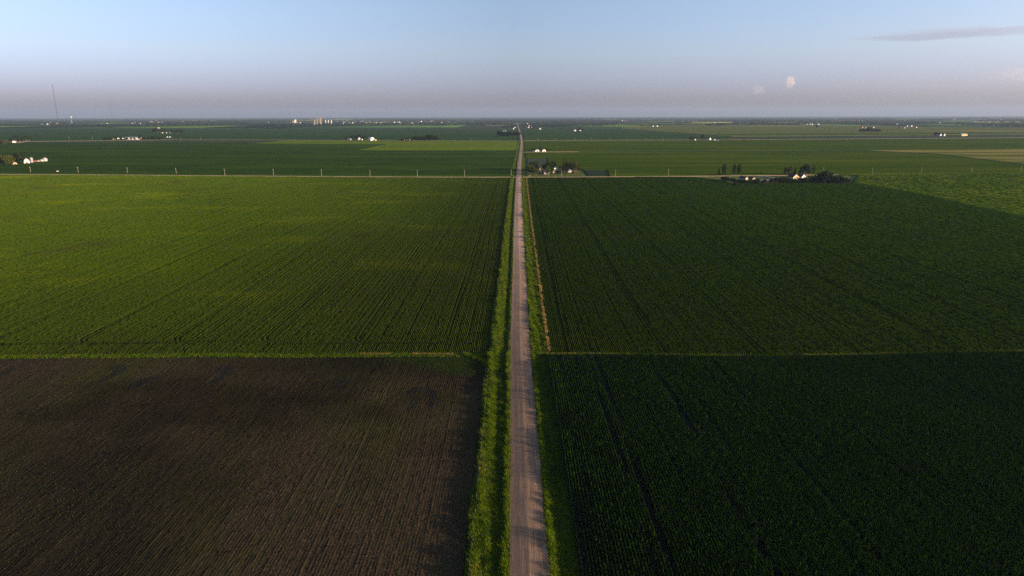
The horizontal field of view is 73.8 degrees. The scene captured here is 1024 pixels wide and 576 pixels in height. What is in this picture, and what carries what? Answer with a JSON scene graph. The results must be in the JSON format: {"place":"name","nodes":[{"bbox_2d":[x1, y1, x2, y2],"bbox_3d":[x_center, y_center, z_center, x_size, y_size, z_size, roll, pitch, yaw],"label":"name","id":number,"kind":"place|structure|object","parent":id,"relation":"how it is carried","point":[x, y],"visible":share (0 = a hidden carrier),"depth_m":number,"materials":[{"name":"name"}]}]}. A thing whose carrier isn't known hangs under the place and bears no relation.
{"place":"outdoors","nodes":[
{"label":"outdoors","id":0,"kind":"place"},
{"bbox_2d":[2,174,398,176],"bbox_3d":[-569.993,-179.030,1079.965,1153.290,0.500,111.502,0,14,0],"label":"cross road","id":1,"kind":"structure","parent":0,"point":[200,175],"depth_m":1063.95,"materials":[{"name":"grey gravel"}]},
{"bbox_2d":[0,357,485,575],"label":"bare field","id":2,"kind":"structure","parent":0,"point":[206,536],"depth_m":179.30,"materials":[{"name":"soil"}]},
{"bbox_2d":[0,358,482,575],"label":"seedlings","id":3,"kind":"object","parent":2,"relation":"on","point":[436,361],"visible":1,"depth_m":207.43,"materials":[{"name":"green plant"}]},
{"bbox_2d":[28,140,457,141],"bbox_3d":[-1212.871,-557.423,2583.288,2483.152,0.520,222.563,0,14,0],"label":"second cross road","id":4,"kind":"structure","parent":0,"point":[409,140],"depth_m":2550.69,"materials":[{"name":"grey gravel"}]},
{"bbox_2d":[0,352,486,358],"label":"grass strip","id":5,"kind":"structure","parent":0,"point":[267,355],"depth_m":264.63,"materials":[{"name":"green plant"}]},
{"bbox_2d":[0,175,509,354],"bbox_3d":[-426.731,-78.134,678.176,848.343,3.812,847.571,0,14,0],"label":"soybean field","id":6,"kind":"structure","parent":0,"point":[107,264],"depth_m":424.39,"materials":[{"name":"green plant"}]},
{"bbox_2d":[0,142,515,176],"bbox_3d":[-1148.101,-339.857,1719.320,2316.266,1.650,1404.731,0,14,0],"label":"crop field","id":7,"kind":"structure","parent":0,"point":[199,158],"depth_m":1411.55,"materials":[{"name":"green plant"}]},
{"bbox_2d":[0,129,516,140],"bbox_3d":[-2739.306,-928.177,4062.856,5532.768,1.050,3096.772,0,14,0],"label":"crop field","id":8,"kind":"structure","parent":0,"point":[59,134],"depth_m":3482.07,"materials":[{"name":"green plant"}]},
{"bbox_2d":[262,140,517,149],"bbox_3d":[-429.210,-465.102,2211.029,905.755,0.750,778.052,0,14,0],"label":"crop field","id":9,"kind":"structure","parent":0,"point":[451,145],"depth_m":2190.11,"materials":[{"name":"green plant"}]},
{"bbox_2d":[463,179,515,575],"bbox_3d":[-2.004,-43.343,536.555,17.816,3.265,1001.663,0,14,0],"label":"grass verge","id":10,"kind":"structure","parent":0,"point":[500,492],"depth_m":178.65,"materials":[{"name":"green plant"}]},
{"bbox_2d":[469,375,487,569],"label":"grass","id":11,"kind":"structure","parent":10,"relation":"on","point":[479,465],"depth_m":176.71,"materials":[{"name":"green plant"}]},
{"bbox_2d":[488,234,513,349],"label":"verge grass","id":12,"kind":"structure","parent":10,"relation":"on","point":[501,277],"depth_m":347.41,"materials":[{"name":"green plant"}]},
{"bbox_2d":[480,348,511,421],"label":"verge grass","id":13,"kind":"structure","parent":0,"point":[492,386],"depth_m":231.93,"materials":[{"name":"green plant"}]},
{"bbox_2d":[502,177,515,235],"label":"verge grass","id":14,"kind":"structure","parent":0,"point":[508,220],"depth_m":670.58,"materials":[{"name":"green plant"}]},
{"bbox_2d":[0,116,1023,565],"bbox_3d":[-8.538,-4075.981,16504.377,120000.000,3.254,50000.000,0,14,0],"label":"ground","id":15,"kind":"structure","parent":0,"point":[992,136],"depth_m":2683.21,"materials":[{"name":"green plant"}]},
{"bbox_2d":[0,155,10,164],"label":"broadleaf tree","id":16,"kind":"object","parent":15,"relation":"on","point":[3,157],"visible":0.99,"depth_m":1292.05,"materials":[{"name":"green plant"}]},
{"bbox_2d":[4,155,15,163],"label":"broadleaf tree","id":17,"kind":"object","parent":15,"relation":"on","point":[12,159],"visible":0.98,"depth_m":1302.17,"materials":[{"name":"green plant"}]},
{"bbox_2d":[13,151,25,161],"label":"broadleaf tree","id":18,"kind":"object","parent":15,"relation":"on","point":[19,154],"visible":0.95,"depth_m":1352.60,"materials":[{"name":"green plant"}]},
{"bbox_2d":[314,117,321,124],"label":"grain elevator","id":19,"kind":"object","parent":15,"relation":"on","point":[315,121],"visible":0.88,"depth_m":7142.40,"materials":[{"name":"concrete"}]},
{"bbox_2d":[361,352,453,354],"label":"dry grass","id":20,"kind":"structure","parent":15,"relation":"on","point":[441,353],"depth_m":265.55,"materials":[{"name":"green plant"}]},
{"bbox_2d":[461,352,486,365],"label":"grass","id":21,"kind":"structure","parent":15,"relation":"on","point":[483,360],"depth_m":261.27,"materials":[{"name":"green plant"}]},
{"bbox_2d":[0,116,1023,127],"bbox_3d":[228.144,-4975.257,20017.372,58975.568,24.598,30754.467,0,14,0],"label":"distant woods","id":22,"kind":"object","parent":15,"relation":"on","point":[476,120],"visible":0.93,"depth_m":10471.88,"materials":[{"name":"green plant"}]},
{"bbox_2d":[526,164,534,174],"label":"broadleaf tree","id":23,"kind":"object","parent":15,"relation":"on","point":[529,169],"visible":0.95,"depth_m":1066.12,"materials":[{"name":"green plant"}]},
{"bbox_2d":[527,158,546,165],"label":"grey plot","id":24,"kind":"object","parent":15,"relation":"on","point":[541,161],"visible":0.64,"depth_m":1402.95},
{"bbox_2d":[526,178,550,352],"bbox_3d":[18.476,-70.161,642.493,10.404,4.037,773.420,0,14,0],"label":"dry grass","id":25,"kind":"structure","parent":15,"relation":"on","point":[544,319],"depth_m":372.41,"materials":[{"name":"plant"}]},
{"bbox_2d":[545,165,550,173],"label":"poplar tree","id":26,"kind":"object","parent":15,"relation":"on","point":[548,169],"visible":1,"depth_m":1062.56,"materials":[{"name":"green plant"}]},
{"bbox_2d":[546,162,554,171],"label":"broadleaf tree","id":27,"kind":"object","parent":15,"relation":"on","point":[550,164],"visible":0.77,"depth_m":1095.40,"materials":[{"name":"green plant"}]},
{"bbox_2d":[561,159,566,171],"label":"conifer tree","id":28,"kind":"object","parent":15,"relation":"on","point":[564,165],"visible":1,"depth_m":1106.76,"materials":[{"name":"green plant"}]},
{"bbox_2d":[570,162,579,171],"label":"broadleaf tree","id":29,"kind":"object","parent":15,"relation":"on","point":[575,164],"visible":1,"depth_m":1106.68,"materials":[{"name":"green plant"}]},
{"bbox_2d":[585,170,606,175],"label":"garden plot","id":30,"kind":"object","parent":15,"relation":"on","point":[595,172],"visible":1,"depth_m":1103.67,"materials":[{"name":"green plant"}]},
{"bbox_2d":[721,164,726,175],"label":"poplar tree","id":31,"kind":"object","parent":15,"relation":"on","point":[723,167],"visible":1,"depth_m":1047.46,"materials":[{"name":"green plant"}]},
{"bbox_2d":[737,163,741,173],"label":"poplar tree","id":32,"kind":"object","parent":15,"relation":"on","point":[739,169],"visible":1,"depth_m":1045.59,"materials":[{"name":"green plant"}]},
{"bbox_2d":[739,176,747,180],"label":"house","id":33,"kind":"structure","parent":15,"relation":"on","point":[743,177],"depth_m":956.39,"materials":[{"name":"beige"}]},
{"bbox_2d":[786,167,793,173],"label":"broadleaf tree","id":34,"kind":"object","parent":15,"relation":"on","point":[790,170],"visible":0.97,"depth_m":1048.58,"materials":[{"name":"green plant"}]},
{"bbox_2d":[787,173,798,178],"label":"house","id":35,"kind":"structure","parent":15,"relation":"on","point":[792,175],"depth_m":981.07,"materials":[{"name":"beige"}]},
{"bbox_2d":[799,167,804,173],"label":"broadleaf tree","id":36,"kind":"object","parent":15,"relation":"on","point":[802,170],"visible":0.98,"depth_m":1047.06,"materials":[{"name":"green plant"}]},
{"bbox_2d":[797,173,808,177],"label":"house","id":37,"kind":"structure","parent":15,"relation":"on","point":[800,175],"depth_m":986.50,"materials":[{"name":"white"}]},
{"bbox_2d":[803,163,810,173],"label":"broadleaf tree","id":38,"kind":"object","parent":15,"relation":"on","point":[806,166],"visible":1,"depth_m":1045.40,"materials":[{"name":"green plant"}]},
{"bbox_2d":[806,175,814,182],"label":"shrub","id":39,"kind":"object","parent":15,"relation":"on","point":[811,179],"visible":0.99,"depth_m":923.50,"materials":[{"name":"green plant"}]},
{"bbox_2d":[814,173,824,182],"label":"shrub","id":40,"kind":"object","parent":15,"relation":"on","point":[817,175],"visible":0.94,"depth_m":922.63,"materials":[{"name":"green plant"}]},
{"bbox_2d":[820,170,831,182],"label":"shrub","id":41,"kind":"object","parent":15,"relation":"on","point":[823,174],"visible":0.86,"depth_m":919.92,"materials":[{"name":"green plant"}]},
{"bbox_2d":[821,171,834,182],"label":"shrub","id":42,"kind":"object","parent":15,"relation":"on","point":[831,174],"visible":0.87,"depth_m":921.48,"materials":[{"name":"green plant"}]},
{"bbox_2d":[0,117,1023,127],"bbox_3d":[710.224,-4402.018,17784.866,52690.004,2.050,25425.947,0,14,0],"label":"distant fields","id":43,"kind":"structure","parent":0,"point":[377,126],"depth_m":7029.47,"materials":[{"name":"green plant"}]},
{"bbox_2d":[0,0,1023,117],"label":"sky","id":44,"kind":"structure","parent":0,"point":[143,58],"materials":[{"name":"blue"}]},
{"bbox_2d":[510,128,519,176],"bbox_3d":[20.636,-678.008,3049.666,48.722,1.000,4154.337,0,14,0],"label":"grass verge","id":45,"kind":"structure","parent":0,"point":[516,161],"depth_m":1395.70,"materials":[{"name":"green plant"}]},
{"bbox_2d":[516,122,522,176],"bbox_3d":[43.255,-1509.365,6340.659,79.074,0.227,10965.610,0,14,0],"label":"road","id":46,"kind":"structure","parent":0,"point":[519,168],"depth_m":1404.18,"materials":[{"name":"grey gravel"}]},
{"bbox_2d":[519,128,525,176],"bbox_3d":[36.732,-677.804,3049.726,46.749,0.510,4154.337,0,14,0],"label":"grass verge","id":47,"kind":"structure","parent":0,"point":[522,152],"depth_m":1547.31,"materials":[{"name":"green plant"}]},
{"bbox_2d":[509,177,549,575],"bbox_3d":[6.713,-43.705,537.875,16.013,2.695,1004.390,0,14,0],"label":"road","id":48,"kind":"structure","parent":0,"point":[528,548],"depth_m":190.11,"materials":[{"name":"grey gravel"}]},
{"bbox_2d":[531,355,556,420],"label":"verge grass","id":49,"kind":"structure","parent":0,"point":[543,416],"depth_m":229.76,"materials":[{"name":"green plant"}]},
{"bbox_2d":[522,189,581,575],"bbox_3d":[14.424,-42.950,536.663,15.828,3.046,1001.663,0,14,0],"label":"grass verge","id":50,"kind":"structure","parent":0,"point":[560,499],"depth_m":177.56,"materials":[{"name":"green plant"}]},
{"bbox_2d":[521,177,531,235],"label":"verge grass","id":51,"kind":"structure","parent":50,"relation":"on","point":[525,202],"depth_m":674.81,"materials":[{"name":"green plant"}]},
{"bbox_2d":[524,235,547,357],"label":"verge grass","id":52,"kind":"structure","parent":50,"relation":"on","point":[531,305],"depth_m":339.35,"materials":[{"name":"green plant"}]},
{"bbox_2d":[527,167,585,175],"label":"lawn","id":53,"kind":"structure","parent":0,"point":[577,173],"depth_m":1073.51,"materials":[{"name":"green plant"}]},
{"bbox_2d":[523,129,729,139],"bbox_3d":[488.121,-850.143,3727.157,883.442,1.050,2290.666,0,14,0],"label":"crop field","id":54,"kind":"structure","parent":0,"point":[551,134],"depth_m":3249.78,"materials":[{"name":"green plant"}]},
{"bbox_2d":[602,174,838,176],"bbox_3d":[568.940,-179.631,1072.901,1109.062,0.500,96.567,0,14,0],"label":"cross road","id":55,"kind":"structure","parent":0,"point":[689,176],"depth_m":1032.61,"materials":[{"name":"grey gravel"}]},
{"bbox_2d":[534,138,918,140],"bbox_3d":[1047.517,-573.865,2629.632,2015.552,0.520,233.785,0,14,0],"label":"second cross road","id":56,"kind":"structure","parent":0,"point":[743,139],"depth_m":2583.91,"materials":[{"name":"grey gravel"}]},
{"bbox_2d":[525,138,1023,150],"bbox_3d":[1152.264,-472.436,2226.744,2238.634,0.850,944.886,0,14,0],"label":"crop field","id":57,"kind":"structure","parent":0,"point":[866,144],"depth_m":2091.73,"materials":[{"name":"green plant"}]},
{"bbox_2d":[526,151,1023,175],"bbox_3d":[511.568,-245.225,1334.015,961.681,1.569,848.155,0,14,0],"label":"crop field","id":58,"kind":"structure","parent":0,"point":[708,163],"depth_m":1317.54,"materials":[{"name":"green plant"}]},
{"bbox_2d":[527,176,1023,354],"bbox_3d":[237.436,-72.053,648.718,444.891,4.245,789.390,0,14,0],"label":"soybean field","id":59,"kind":"structure","parent":0,"point":[671,265],"depth_m":410.59,"materials":[{"name":"green plant"}]},
{"bbox_2d":[530,350,1023,357],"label":"grass strip","id":60,"kind":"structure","parent":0,"point":[587,353],"depth_m":264.39,"materials":[{"name":"green plant"}]},
{"bbox_2d":[699,176,855,183],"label":"lawn","id":61,"kind":"structure","parent":0,"point":[851,178],"depth_m":1010.22,"materials":[{"name":"green plant"}]},
{"bbox_2d":[751,125,804,125],"bbox_3d":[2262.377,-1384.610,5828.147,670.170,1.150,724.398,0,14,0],"label":"wheat field","id":62,"kind":"structure","parent":0,"point":[777,125],"depth_m":5989.17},
{"bbox_2d":[547,349,1023,575],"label":"corn field","id":63,"kind":"structure","parent":0,"point":[997,364],"depth_m":181.62,"materials":[{"name":"green plant"}]},
{"bbox_2d":[621,125,1023,136],"bbox_3d":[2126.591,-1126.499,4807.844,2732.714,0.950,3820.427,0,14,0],"label":"crop field","id":64,"kind":"structure","parent":0,"point":[738,129],"depth_m":4261.78,"materials":[{"name":"green plant"}]},
{"bbox_2d":[717,132,1023,134],"bbox_3d":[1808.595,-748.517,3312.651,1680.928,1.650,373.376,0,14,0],"label":"crop field","id":65,"kind":"structure","parent":0,"point":[873,133],"depth_m":3288.43,"materials":[{"name":"green plant"}]},
{"bbox_2d":[839,172,1023,217],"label":"crop field","id":66,"kind":"structure","parent":0,"point":[1001,192],"depth_m":863.86,"materials":[{"name":"green plant"}]},
{"bbox_2d":[865,149,1023,163],"bbox_3d":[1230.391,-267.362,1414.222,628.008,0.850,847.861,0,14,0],"label":"wheat field","id":67,"kind":"structure","parent":0,"point":[1010,155],"depth_m":1617.10,"materials":[{"name":"green plant"}]},
{"bbox_2d":[926,130,1023,131],"bbox_3d":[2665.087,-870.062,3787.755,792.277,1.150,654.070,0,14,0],"label":"wheat field","id":68,"kind":"structure","parent":0,"point":[976,131],"depth_m":3732.49,"materials":[{"name":"green plant"}]}
]}

